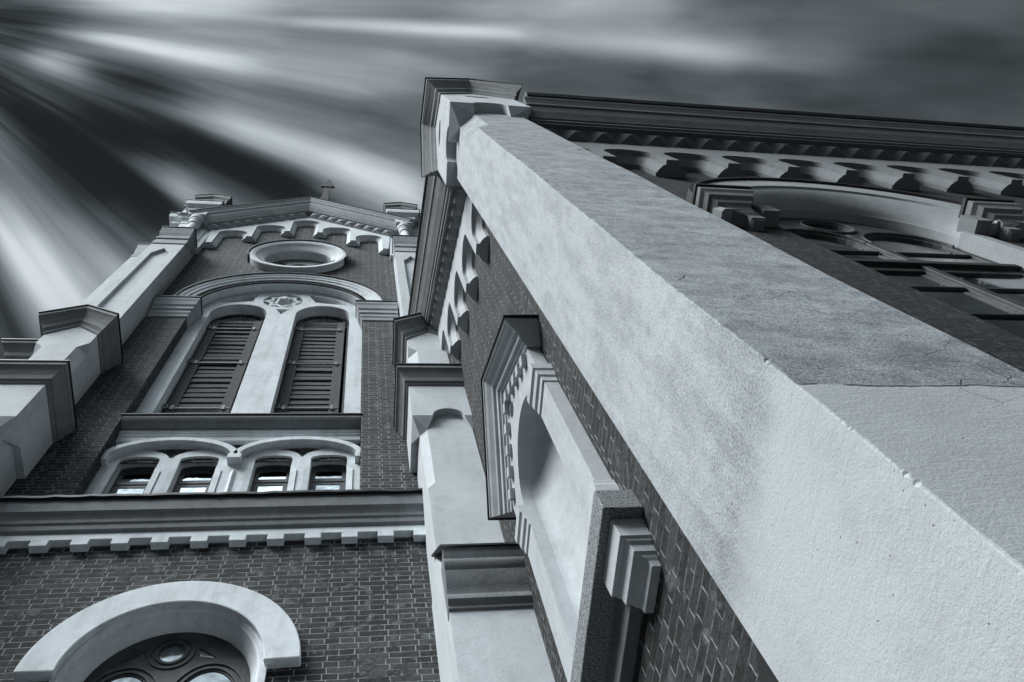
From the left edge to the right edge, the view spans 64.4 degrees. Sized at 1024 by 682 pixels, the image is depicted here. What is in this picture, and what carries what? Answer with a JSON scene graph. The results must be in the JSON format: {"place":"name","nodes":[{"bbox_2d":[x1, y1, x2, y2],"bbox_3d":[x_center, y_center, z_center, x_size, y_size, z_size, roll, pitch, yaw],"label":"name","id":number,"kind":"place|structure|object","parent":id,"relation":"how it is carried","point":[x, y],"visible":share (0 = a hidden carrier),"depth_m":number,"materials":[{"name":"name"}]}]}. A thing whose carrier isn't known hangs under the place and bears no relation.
{"place":"outdoors","nodes":[
{"label":"outdoors","id":0,"kind":"place"},
{"bbox_2d":[0,180,554,681],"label":"church tower","id":1,"kind":"structure","parent":0,"point":[238,442],"depth_m":9.39,"materials":[{"name":"brick"}]},
{"bbox_2d":[108,467,154,493],"bbox_3d":[-4.550,1.948,9.495,0.470,1.905,0.065,1,-70,-10],"label":"window","id":2,"kind":"structure","parent":1,"relation":"in","point":[132,480],"depth_m":10.03,"materials":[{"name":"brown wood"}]},
{"bbox_2d":[84,632,250,681],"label":"window","id":3,"kind":"structure","parent":1,"relation":"in","point":[182,656],"depth_m":6.96,"materials":[{"name":"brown wood"}]},
{"bbox_2d":[172,466,215,492],"bbox_3d":[-3.844,1.959,9.625,0.465,1.905,0.065,1,-70,-10],"label":"window","id":4,"kind":"structure","parent":1,"relation":"in","point":[196,478],"depth_m":10.17,"materials":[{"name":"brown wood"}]},
{"bbox_2d":[250,465,290,491],"bbox_3d":[-2.949,1.971,9.789,0.465,1.905,0.065,1,-70,-10],"label":"window","id":5,"kind":"structure","parent":1,"relation":"in","point":[270,477],"depth_m":10.33,"materials":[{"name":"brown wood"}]},
{"bbox_2d":[309,464,346,489],"bbox_3d":[-2.263,1.981,9.915,0.460,1.905,0.065,1,-70,-10],"label":"window","id":6,"kind":"structure","parent":1,"relation":"in","point":[330,476],"depth_m":10.46,"materials":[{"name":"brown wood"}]},
{"bbox_2d":[0,0,1023,358],"label":"sky","id":7,"kind":"structure","parent":0,"point":[115,114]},
{"bbox_2d":[408,77,1023,681],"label":"church aisle","id":8,"kind":"object","parent":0,"point":[744,389],"visible":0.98,"depth_m":3.49,"materials":[{"name":"brick"}]},
{"bbox_2d":[778,218,1023,338],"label":"window","id":9,"kind":"structure","parent":8,"relation":"in","point":[992,292],"depth_m":5.11,"materials":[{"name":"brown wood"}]}
]}

